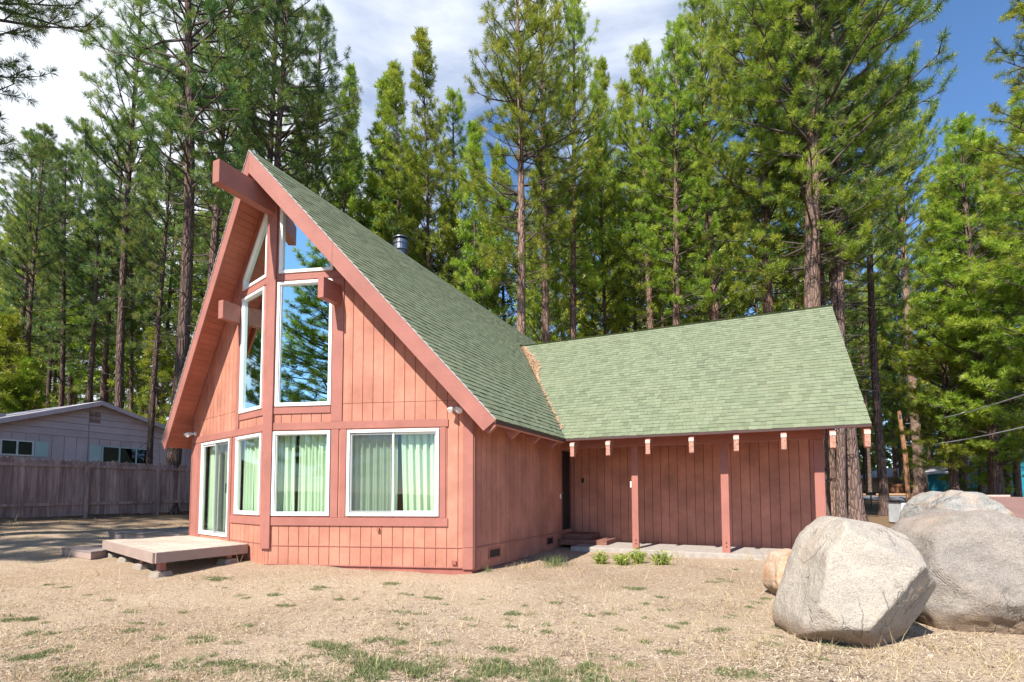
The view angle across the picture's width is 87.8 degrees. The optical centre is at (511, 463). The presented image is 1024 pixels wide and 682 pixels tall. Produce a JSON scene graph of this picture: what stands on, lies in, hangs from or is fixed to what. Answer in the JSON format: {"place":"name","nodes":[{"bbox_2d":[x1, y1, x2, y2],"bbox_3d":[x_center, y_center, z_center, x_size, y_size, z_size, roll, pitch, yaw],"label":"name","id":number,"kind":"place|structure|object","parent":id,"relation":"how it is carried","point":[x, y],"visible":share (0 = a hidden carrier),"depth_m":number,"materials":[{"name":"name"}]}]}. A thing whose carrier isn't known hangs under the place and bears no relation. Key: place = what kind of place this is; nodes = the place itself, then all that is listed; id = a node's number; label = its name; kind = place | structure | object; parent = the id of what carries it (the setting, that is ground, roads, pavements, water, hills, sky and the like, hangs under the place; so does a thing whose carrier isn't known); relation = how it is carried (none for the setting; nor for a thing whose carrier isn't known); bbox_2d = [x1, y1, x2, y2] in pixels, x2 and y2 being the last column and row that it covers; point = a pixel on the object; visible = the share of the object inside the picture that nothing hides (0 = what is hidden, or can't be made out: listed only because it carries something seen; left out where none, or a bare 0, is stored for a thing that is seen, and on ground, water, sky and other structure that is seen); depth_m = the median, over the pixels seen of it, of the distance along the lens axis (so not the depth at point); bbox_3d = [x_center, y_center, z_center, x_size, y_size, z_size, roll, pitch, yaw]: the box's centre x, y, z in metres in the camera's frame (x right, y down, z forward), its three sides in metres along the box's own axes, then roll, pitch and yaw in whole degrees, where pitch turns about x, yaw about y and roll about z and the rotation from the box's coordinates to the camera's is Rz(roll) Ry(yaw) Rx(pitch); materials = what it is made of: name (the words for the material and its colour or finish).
{"place":"outdoors","nodes":[
{"label":"outdoors","id":0,"kind":"place"},
{"bbox_2d":[0,495,1023,681],"bbox_3d":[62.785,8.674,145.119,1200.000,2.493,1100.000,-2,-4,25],"label":"ground","id":1,"kind":"structure","parent":0,"point":[86,535],"depth_m":6.34,"materials":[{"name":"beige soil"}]},
{"bbox_2d":[0,311,50,413],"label":"pine tree","id":2,"kind":"object","parent":1,"relation":"on","point":[8,322],"visible":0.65,"depth_m":33.25,"materials":[{"name":"green plant"}]},
{"bbox_2d":[4,355,50,412],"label":"pine tree","id":3,"kind":"object","parent":1,"relation":"on","point":[27,367],"visible":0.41,"depth_m":33.41,"materials":[{"name":"green plant"}]},
{"bbox_2d":[0,197,61,404],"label":"pine tree","id":4,"kind":"object","parent":1,"relation":"on","point":[42,364],"visible":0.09,"depth_m":48.70,"materials":[{"name":"green plant"}]},
{"bbox_2d":[0,122,77,410],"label":"pine tree","id":5,"kind":"object","parent":1,"relation":"on","point":[47,143],"visible":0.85,"depth_m":34.70,"materials":[{"name":"green plant"}]},
{"bbox_2d":[0,126,81,407],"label":"pine tree","id":6,"kind":"object","parent":1,"relation":"on","point":[26,146],"visible":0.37,"depth_m":39.07,"materials":[{"name":"green plant"}]},
{"bbox_2d":[10,190,81,407],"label":"pine tree","id":7,"kind":"object","parent":1,"relation":"on","point":[48,381],"visible":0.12,"depth_m":46.54,"materials":[{"name":"green plant"}]},
{"bbox_2d":[0,0,110,182],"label":"pine tree","id":8,"kind":"object","parent":1,"relation":"on","point":[34,14],"visible":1,"depth_m":13.67,"materials":[{"name":"green plant"}]},
{"bbox_2d":[24,141,107,406],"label":"pine tree","id":9,"kind":"object","parent":1,"relation":"on","point":[66,150],"visible":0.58,"depth_m":37.31,"materials":[{"name":"green plant"}]},
{"bbox_2d":[32,115,113,404],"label":"pine tree","id":10,"kind":"object","parent":1,"relation":"on","point":[70,383],"visible":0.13,"depth_m":49.03,"materials":[{"name":"green plant"}]},
{"bbox_2d":[61,545,110,558],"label":"step platform","id":11,"kind":"structure","parent":1,"relation":"on","point":[93,552],"depth_m":11.22,"materials":[{"name":"grey wood"}]},
{"bbox_2d":[37,250,143,406],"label":"pine tree","id":12,"kind":"object","parent":1,"relation":"on","point":[70,366],"visible":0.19,"depth_m":43.92,"materials":[{"name":"green plant"}]},
{"bbox_2d":[38,135,143,402],"bbox_3d":[-29.095,-10.166,36.708,5.767,25.539,4.734,3,-5,-44],"label":"pine tree","id":13,"kind":"object","parent":1,"relation":"on","point":[97,306],"visible":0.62,"depth_m":36.58,"materials":[{"name":"green plant"}]},
{"bbox_2d":[0,456,190,518],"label":"fence","id":14,"kind":"object","parent":1,"relation":"on","point":[140,488],"visible":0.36,"depth_m":17.58,"materials":[{"name":"brown wood"}]},
{"bbox_2d":[0,401,191,511],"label":"neighbour house","id":15,"kind":"structure","parent":1,"relation":"on","point":[103,431],"depth_m":21.39,"materials":[{"name":"grey wood"}]},
{"bbox_2d":[0,439,33,455],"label":"window","id":16,"kind":"structure","parent":15,"relation":"in","point":[7,446],"depth_m":19.46,"materials":[{"name":"glass"}]},
{"bbox_2d":[101,446,146,464],"bbox_3d":[-16.501,-0.337,22.872,0.045,0.710,2.000,-2,-4,25],"label":"window","id":17,"kind":"structure","parent":15,"relation":"in","point":[109,453],"depth_m":22.73,"materials":[{"name":"clear glass"}]},
{"bbox_2d":[50,203,153,402],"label":"pine tree","id":18,"kind":"object","parent":1,"relation":"on","point":[97,375],"visible":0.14,"depth_m":42.72,"materials":[{"name":"green plant"}]},
{"bbox_2d":[66,145,152,401],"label":"pine tree","id":19,"kind":"object","parent":1,"relation":"on","point":[103,385],"visible":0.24,"depth_m":39.83,"materials":[{"name":"green plant"}]},
{"bbox_2d":[62,0,180,408],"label":"pine tree","id":20,"kind":"object","parent":1,"relation":"on","point":[115,129],"visible":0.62,"depth_m":30.36,"materials":[{"name":"green plant"}]},
{"bbox_2d":[104,198,167,411],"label":"pine tree","id":21,"kind":"object","parent":1,"relation":"on","point":[131,354],"visible":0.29,"depth_m":42.20,"materials":[{"name":"green plant"}]},
{"bbox_2d":[108,528,188,538],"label":"boardwalk","id":22,"kind":"structure","parent":1,"relation":"on","point":[132,534],"depth_m":13.89,"materials":[{"name":"grey wood"}]},
{"bbox_2d":[124,323,175,425],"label":"pine tree","id":23,"kind":"object","parent":1,"relation":"on","point":[159,416],"visible":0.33,"depth_m":34.01,"materials":[{"name":"green plant"}]},
{"bbox_2d":[125,148,179,417],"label":"pine tree","id":24,"kind":"object","parent":1,"relation":"on","point":[145,163],"visible":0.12,"depth_m":54.78,"materials":[{"name":"green plant"}]},
{"bbox_2d":[111,97,202,464],"bbox_3d":[-14.659,-6.781,22.305,3.021,17.918,3.559,-3,-4,40],"label":"pine tree","id":25,"kind":"object","parent":1,"relation":"on","point":[142,232],"visible":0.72,"depth_m":21.92,"materials":[{"name":"green plant"}]},
{"bbox_2d":[125,160,207,414],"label":"pine tree","id":26,"kind":"object","parent":1,"relation":"on","point":[170,280],"visible":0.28,"depth_m":47.34,"materials":[{"name":"green plant"}]},
{"bbox_2d":[102,535,247,577],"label":"deck","id":27,"kind":"structure","parent":1,"relation":"on","point":[149,553],"depth_m":9.93,"materials":[{"name":"wood"}]},
{"bbox_2d":[76,0,292,514],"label":"pine tree","id":28,"kind":"object","parent":1,"relation":"on","point":[188,78],"visible":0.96,"depth_m":20.80,"materials":[{"name":"green plant"}]},
{"bbox_2d":[141,0,281,340],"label":"pine tree","id":29,"kind":"object","parent":1,"relation":"on","point":[214,241],"visible":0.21,"depth_m":25.84,"materials":[{"name":"green plant"}]},
{"bbox_2d":[180,111,264,325],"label":"pine tree","id":30,"kind":"object","parent":1,"relation":"on","point":[222,224],"visible":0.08,"depth_m":31.98,"materials":[{"name":"green plant"}]},
{"bbox_2d":[197,0,328,192],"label":"pine tree","id":31,"kind":"object","parent":1,"relation":"on","point":[269,154],"visible":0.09,"depth_m":34.76,"materials":[{"name":"green plant"}]},
{"bbox_2d":[197,0,362,214],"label":"pine tree","id":32,"kind":"object","parent":1,"relation":"on","point":[317,110],"visible":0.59,"depth_m":27.89,"materials":[{"name":"green plant"}]},
{"bbox_2d":[282,84,341,202],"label":"pine tree","id":33,"kind":"object","parent":1,"relation":"on","point":[300,174],"visible":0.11,"depth_m":31.53,"materials":[{"name":"green plant"}]},
{"bbox_2d":[273,3,373,208],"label":"pine tree","id":34,"kind":"object","parent":1,"relation":"on","point":[319,46],"visible":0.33,"depth_m":37.99,"materials":[{"name":"green plant"}]},
{"bbox_2d":[320,62,362,220],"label":"pine tree","id":35,"kind":"object","parent":1,"relation":"on","point":[350,71],"visible":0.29,"depth_m":37.13,"materials":[{"name":"green plant"}]},
{"bbox_2d":[340,71,411,242],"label":"pine tree","id":36,"kind":"object","parent":1,"relation":"on","point":[378,129],"visible":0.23,"depth_m":39.29,"materials":[{"name":"green plant"}]},
{"bbox_2d":[366,176,425,264],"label":"pine tree","id":37,"kind":"object","parent":1,"relation":"on","point":[369,225],"visible":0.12,"depth_m":38.24,"materials":[{"name":"green plant"}]},
{"bbox_2d":[372,59,437,267],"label":"pine tree","id":38,"kind":"object","parent":1,"relation":"on","point":[395,91],"visible":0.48,"depth_m":37.42,"materials":[{"name":"green plant"}]},
{"bbox_2d":[388,25,463,287],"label":"pine tree","id":39,"kind":"object","parent":1,"relation":"on","point":[424,58],"visible":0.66,"depth_m":36.44,"materials":[{"name":"green plant"}]},
{"bbox_2d":[0,568,853,681],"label":"green weeds","id":40,"kind":"object","parent":1,"relation":"on","point":[418,669],"visible":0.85,"depth_m":4.40,"materials":[{"name":"green plant"}]},
{"bbox_2d":[408,86,506,305],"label":"pine tree","id":41,"kind":"object","parent":1,"relation":"on","point":[458,102],"visible":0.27,"depth_m":39.85,"materials":[{"name":"green plant"}]},
{"bbox_2d":[448,118,508,318],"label":"pine tree","id":42,"kind":"object","parent":1,"relation":"on","point":[474,136],"visible":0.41,"depth_m":33.36,"materials":[{"name":"green plant"}]},
{"bbox_2d":[468,139,527,327],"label":"pine tree","id":43,"kind":"object","parent":1,"relation":"on","point":[498,163],"visible":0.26,"depth_m":53.54,"materials":[{"name":"green plant"}]},
{"bbox_2d":[477,195,540,341],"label":"pine tree","id":44,"kind":"object","parent":1,"relation":"on","point":[508,204],"visible":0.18,"depth_m":44.75,"materials":[{"name":"green plant"}]},
{"bbox_2d":[161,149,871,574],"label":"house","id":45,"kind":"structure","parent":1,"relation":"on","point":[335,325],"depth_m":11.06,"materials":[{"name":"pink wood"}]},
{"bbox_2d":[198,438,229,536],"bbox_3d":[-6.547,0.535,11.753,1.599,2.076,0.105,-3,-4,41],"label":"sliding door","id":46,"kind":"structure","parent":45,"relation":"in","point":[204,446],"depth_m":11.79,"materials":[{"name":"white plastic"}]},
{"bbox_2d":[207,445,222,531],"bbox_3d":[-6.824,0.518,12.221,0.674,2.212,0.104,-3,-4,40],"label":"curtain","id":47,"kind":"object","parent":45,"relation":"hanging from","point":[211,489],"visible":0.55,"depth_m":12.19,"materials":[{"name":"fabric"}]},
{"bbox_2d":[234,433,261,514],"bbox_3d":[-5.252,0.220,10.638,1.170,1.584,0.098,-3,-4,41],"label":"window","id":48,"kind":"structure","parent":45,"relation":"in","point":[237,510],"depth_m":10.92,"materials":[{"name":"white plastic"}]},
{"bbox_2d":[243,439,254,510],"bbox_3d":[-5.457,0.294,11.018,0.442,1.912,0.094,-3,-4,41],"label":"curtain","id":49,"kind":"object","parent":45,"relation":"hanging from","point":[249,459],"visible":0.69,"depth_m":10.96,"materials":[{"name":"fabric"}]},
{"bbox_2d":[239,286,264,413],"bbox_3d":[-5.223,-2.257,10.755,1.042,2.418,0.098,-3,-4,41],"label":"window","id":50,"kind":"structure","parent":45,"relation":"in","point":[253,305],"depth_m":10.80,"materials":[{"name":"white glass"}]},
{"bbox_2d":[242,214,267,290],"bbox_3d":[-5.189,-4.358,10.846,1.100,1.454,0.098,-3,-4,41],"label":"window","id":51,"kind":"structure","parent":45,"relation":"in","point":[256,270],"depth_m":10.76,"materials":[{"name":"white plastic"}]},
{"bbox_2d":[277,435,296,511],"bbox_3d":[-4.311,0.245,10.222,0.343,1.912,0.102,-1,-3,8],"label":"curtain","id":52,"kind":"object","parent":45,"relation":"hanging from","point":[286,476],"visible":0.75,"depth_m":10.21,"materials":[{"name":"fabric"}]},
{"bbox_2d":[271,430,330,515],"bbox_3d":[-3.949,0.180,9.993,1.162,1.584,0.098,-1,-3,9],"label":"window","id":53,"kind":"structure","parent":45,"relation":"in","point":[276,435],"depth_m":9.98,"materials":[{"name":"white plastic"}]},
{"bbox_2d":[274,278,332,406],"bbox_3d":[-3.944,-2.296,10.137,1.134,2.418,0.098,-1,-3,9],"label":"window","id":54,"kind":"structure","parent":45,"relation":"in","point":[303,367],"depth_m":10.14,"materials":[{"name":"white glass"}]},
{"bbox_2d":[279,208,334,273],"bbox_3d":[-3.939,-4.403,10.261,1.108,1.472,0.098,-1,-3,9],"label":"window","id":55,"kind":"structure","parent":45,"relation":"in","point":[297,254],"depth_m":10.28,"materials":[{"name":"glass"}]},
{"bbox_2d":[298,435,326,511],"bbox_3d":[-3.659,0.237,10.101,0.790,1.912,0.103,-1,-3,8],"label":"curtain","id":56,"kind":"object","parent":45,"relation":"hanging from","point":[312,473],"visible":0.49,"depth_m":10.12,"materials":[{"name":"fabric"}]},
{"bbox_2d":[352,435,397,510],"bbox_3d":[-2.607,0.315,9.925,0.963,1.732,0.102,-1,-3,8],"label":"curtain","id":57,"kind":"object","parent":45,"relation":"hanging from","point":[372,475],"visible":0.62,"depth_m":9.93,"materials":[{"name":"fabric"}]},
{"bbox_2d":[346,428,438,515],"bbox_3d":[-2.176,0.160,9.718,1.758,1.584,0.098,-1,-3,9],"label":"window","id":58,"kind":"structure","parent":45,"relation":"in","point":[349,464],"depth_m":9.70,"materials":[{"name":"white plastic"}]},
{"bbox_2d":[401,434,434,510],"bbox_3d":[-1.626,0.215,9.797,0.860,1.912,0.099,-1,-3,10],"label":"curtain","id":59,"kind":"object","parent":45,"relation":"hanging from","point":[418,465],"visible":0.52,"depth_m":9.80,"materials":[{"name":"fabric"}]},
{"bbox_2d":[562,451,569,528],"bbox_3d":[1.384,0.689,13.992,0.090,2.046,0.736,-2,-4,25],"label":"entry door","id":60,"kind":"structure","parent":45,"relation":"in","point":[565,455],"depth_m":14.05,"materials":[{"name":"metal"}]},
{"bbox_2d":[442,0,604,342],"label":"pine tree","id":61,"kind":"object","parent":1,"relation":"on","point":[519,87],"visible":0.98,"depth_m":24.24,"materials":[{"name":"green plant"}]},
{"bbox_2d":[512,134,579,342],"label":"pine tree","id":62,"kind":"object","parent":1,"relation":"on","point":[533,299],"visible":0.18,"depth_m":33.54,"materials":[{"name":"green plant"}]},
{"bbox_2d":[489,0,612,342],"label":"pine tree","id":63,"kind":"object","parent":1,"relation":"on","point":[544,96],"visible":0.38,"depth_m":29.38,"materials":[{"name":"green plant"}]},
{"bbox_2d":[525,177,602,340],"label":"pine tree","id":64,"kind":"object","parent":1,"relation":"on","point":[564,257],"visible":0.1,"depth_m":51.40,"materials":[{"name":"green plant"}]},
{"bbox_2d":[525,0,620,338],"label":"pine tree","id":65,"kind":"object","parent":1,"relation":"on","point":[575,17],"visible":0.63,"depth_m":31.64,"materials":[{"name":"green plant"}]},
{"bbox_2d":[559,139,624,337],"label":"pine tree","id":66,"kind":"object","parent":1,"relation":"on","point":[578,301],"visible":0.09,"depth_m":50.79,"materials":[{"name":"green plant"}]},
{"bbox_2d":[569,55,633,335],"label":"pine tree","id":67,"kind":"object","parent":1,"relation":"on","point":[601,64],"visible":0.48,"depth_m":36.32,"materials":[{"name":"green plant"}]},
{"bbox_2d":[594,79,670,333],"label":"pine tree","id":68,"kind":"object","parent":1,"relation":"on","point":[619,99],"visible":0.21,"depth_m":40.34,"materials":[{"name":"green plant"}]},
{"bbox_2d":[594,38,715,328],"bbox_3d":[8.899,-12.454,34.181,7.297,32.013,7.820,-3,-4,40],"label":"pine tree","id":69,"kind":"object","parent":1,"relation":"on","point":[641,53],"visible":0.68,"depth_m":34.27,"materials":[{"name":"green plant"}]},
{"bbox_2d":[605,13,731,324],"bbox_3d":[9.431,-11.571,31.300,6.826,29.948,7.316,-2,-4,32],"label":"pine tree","id":70,"kind":"object","parent":1,"relation":"on","point":[672,43],"visible":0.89,"depth_m":30.61,"materials":[{"name":"green plant"}]},
{"bbox_2d":[571,542,777,560],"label":"concrete slab","id":71,"kind":"structure","parent":1,"relation":"on","point":[699,551],"depth_m":11.84,"materials":[{"name":"beige concrete"}]},
{"bbox_2d":[559,532,616,544],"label":"entry steps","id":72,"kind":"structure","parent":71,"relation":"on","point":[577,538],"depth_m":13.21,"materials":[{"name":"wood"}]},
{"bbox_2d":[658,176,743,326],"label":"pine tree","id":73,"kind":"object","parent":1,"relation":"on","point":[699,310],"visible":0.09,"depth_m":47.77,"materials":[{"name":"green plant"}]},
{"bbox_2d":[627,0,780,323],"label":"pine tree","id":74,"kind":"object","parent":1,"relation":"on","point":[694,22],"visible":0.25,"depth_m":33.43,"materials":[{"name":"green plant"}]},
{"bbox_2d":[679,131,746,318],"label":"pine tree","id":75,"kind":"object","parent":1,"relation":"on","point":[723,285],"visible":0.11,"depth_m":47.96,"materials":[{"name":"green plant"}]},
{"bbox_2d":[674,0,834,312],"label":"pine tree","id":76,"kind":"object","parent":1,"relation":"on","point":[767,294],"visible":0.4,"depth_m":27.10,"materials":[{"name":"green plant"}]},
{"bbox_2d":[723,172,794,315],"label":"pine tree","id":77,"kind":"object","parent":1,"relation":"on","point":[755,302],"visible":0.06,"depth_m":50.62,"materials":[{"name":"green plant"}]},
{"bbox_2d":[762,548,791,594],"bbox_3d":[3.957,1.536,7.218,0.912,0.724,0.730,0,-3,0],"label":"boulder","id":78,"kind":"object","parent":1,"relation":"on","point":[774,566],"visible":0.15,"depth_m":7.25,"materials":[{"name":"stone"}]},
{"bbox_2d":[694,0,959,515],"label":"pine tree","id":79,"kind":"object","parent":1,"relation":"on","point":[813,175],"visible":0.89,"depth_m":22.52,"materials":[{"name":"green plant"}]},
{"bbox_2d":[772,5,894,516],"bbox_3d":[14.641,-10.412,25.402,5.247,26.850,4.896,0,-3,-4],"label":"pine tree","id":80,"kind":"object","parent":1,"relation":"on","point":[831,483],"visible":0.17,"depth_m":24.95,"materials":[{"name":"green plant"}]},
{"bbox_2d":[785,186,885,429],"bbox_3d":[25.331,-9.461,41.339,7.066,26.332,7.150,2,-4,-35],"label":"pine tree","id":81,"kind":"object","parent":1,"relation":"on","point":[854,331],"visible":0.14,"depth_m":39.92,"materials":[{"name":"green plant"}]},
{"bbox_2d":[763,0,917,517],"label":"pine tree","id":82,"kind":"object","parent":1,"relation":"on","point":[841,506],"visible":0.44,"depth_m":22.96,"materials":[{"name":"green plant"}]},
{"bbox_2d":[729,0,960,521],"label":"pine tree","id":83,"kind":"object","parent":1,"relation":"on","point":[855,505],"visible":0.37,"depth_m":23.79,"materials":[{"name":"green plant"}]},
{"bbox_2d":[772,516,935,647],"bbox_3d":[3.405,1.203,5.281,1.287,1.342,1.122,0,-3,1],"label":"boulder","id":84,"kind":"object","parent":1,"relation":"on","point":[857,582],"visible":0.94,"depth_m":4.97,"materials":[{"name":"stone"}]},
{"bbox_2d":[844,196,890,491],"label":"pine tree","id":85,"kind":"object","parent":1,"relation":"on","point":[862,351],"visible":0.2,"depth_m":57.90,"materials":[{"name":"green plant"}]},
{"bbox_2d":[824,15,922,515],"bbox_3d":[21.143,-11.959,31.434,6.818,30.718,5.788,2,-4,-32],"label":"pine tree","id":86,"kind":"object","parent":1,"relation":"on","point":[883,489],"visible":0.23,"depth_m":30.48,"materials":[{"name":"green plant"}]},
{"bbox_2d":[853,314,907,458],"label":"pine tree","id":87,"kind":"object","parent":1,"relation":"on","point":[892,427],"visible":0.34,"depth_m":67.86,"materials":[{"name":"green plant"}]},
{"bbox_2d":[861,228,920,483],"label":"pine tree","id":88,"kind":"object","parent":1,"relation":"on","point":[894,463],"visible":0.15,"depth_m":70.40,"materials":[{"name":"green plant"}]},
{"bbox_2d":[869,221,933,492],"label":"pine tree","id":89,"kind":"object","parent":1,"relation":"on","point":[906,414],"visible":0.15,"depth_m":68.84,"materials":[{"name":"green plant"}]},
{"bbox_2d":[850,57,966,495],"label":"pine tree","id":90,"kind":"object","parent":1,"relation":"on","point":[903,216],"visible":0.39,"depth_m":54.81,"materials":[{"name":"green plant"}]},
{"bbox_2d":[870,176,1016,490],"bbox_3d":[28.033,-7.955,34.579,7.827,22.798,7.786,-3,-5,43],"label":"pine tree","id":91,"kind":"object","parent":1,"relation":"on","point":[944,375],"visible":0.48,"depth_m":34.43,"materials":[{"name":"green plant"}]},
{"bbox_2d":[917,360,987,491],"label":"pine tree","id":92,"kind":"object","parent":1,"relation":"on","point":[960,473],"visible":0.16,"depth_m":38.45,"materials":[{"name":"green plant"}]},
{"bbox_2d":[890,509,1023,634],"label":"boulder","id":93,"kind":"object","parent":1,"relation":"on","point":[974,560],"visible":0.55,"depth_m":5.46,"materials":[{"name":"grey stone"}]},
{"bbox_2d":[899,490,1014,518],"bbox_3d":[6.420,1.186,7.660,1.021,1.620,1.416,0,-3,0],"label":"boulder","id":94,"kind":"object","parent":1,"relation":"on","point":[957,500],"visible":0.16,"depth_m":7.39,"materials":[{"name":"stone"}]},
{"bbox_2d":[897,111,1023,494],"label":"pine tree","id":95,"kind":"object","parent":1,"relation":"on","point":[958,134],"visible":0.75,"depth_m":31.57,"materials":[{"name":"green plant"}]},
{"bbox_2d":[932,127,1023,494],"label":"pine tree","id":96,"kind":"object","parent":1,"relation":"on","point":[988,181],"visible":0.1,"depth_m":33.20,"materials":[{"name":"green plant"}]},
{"bbox_2d":[943,86,1023,475],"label":"pine tree","id":97,"kind":"object","parent":1,"relation":"on","point":[1009,246],"visible":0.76,"depth_m":28.73,"materials":[{"name":"green plant"}]},
{"bbox_2d":[961,0,1023,269],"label":"pine tree","id":98,"kind":"object","parent":1,"relation":"on","point":[1018,10],"visible":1,"depth_m":19.31,"materials":[{"name":"green plant"}]},
{"bbox_2d":[963,150,1023,496],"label":"pine tree","id":99,"kind":"object","parent":1,"relation":"on","point":[1017,484],"visible":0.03,"depth_m":32.94,"materials":[{"name":"green plant"}]},
{"bbox_2d":[0,0,1023,466],"label":"sky","id":100,"kind":"structure","parent":0,"point":[376,32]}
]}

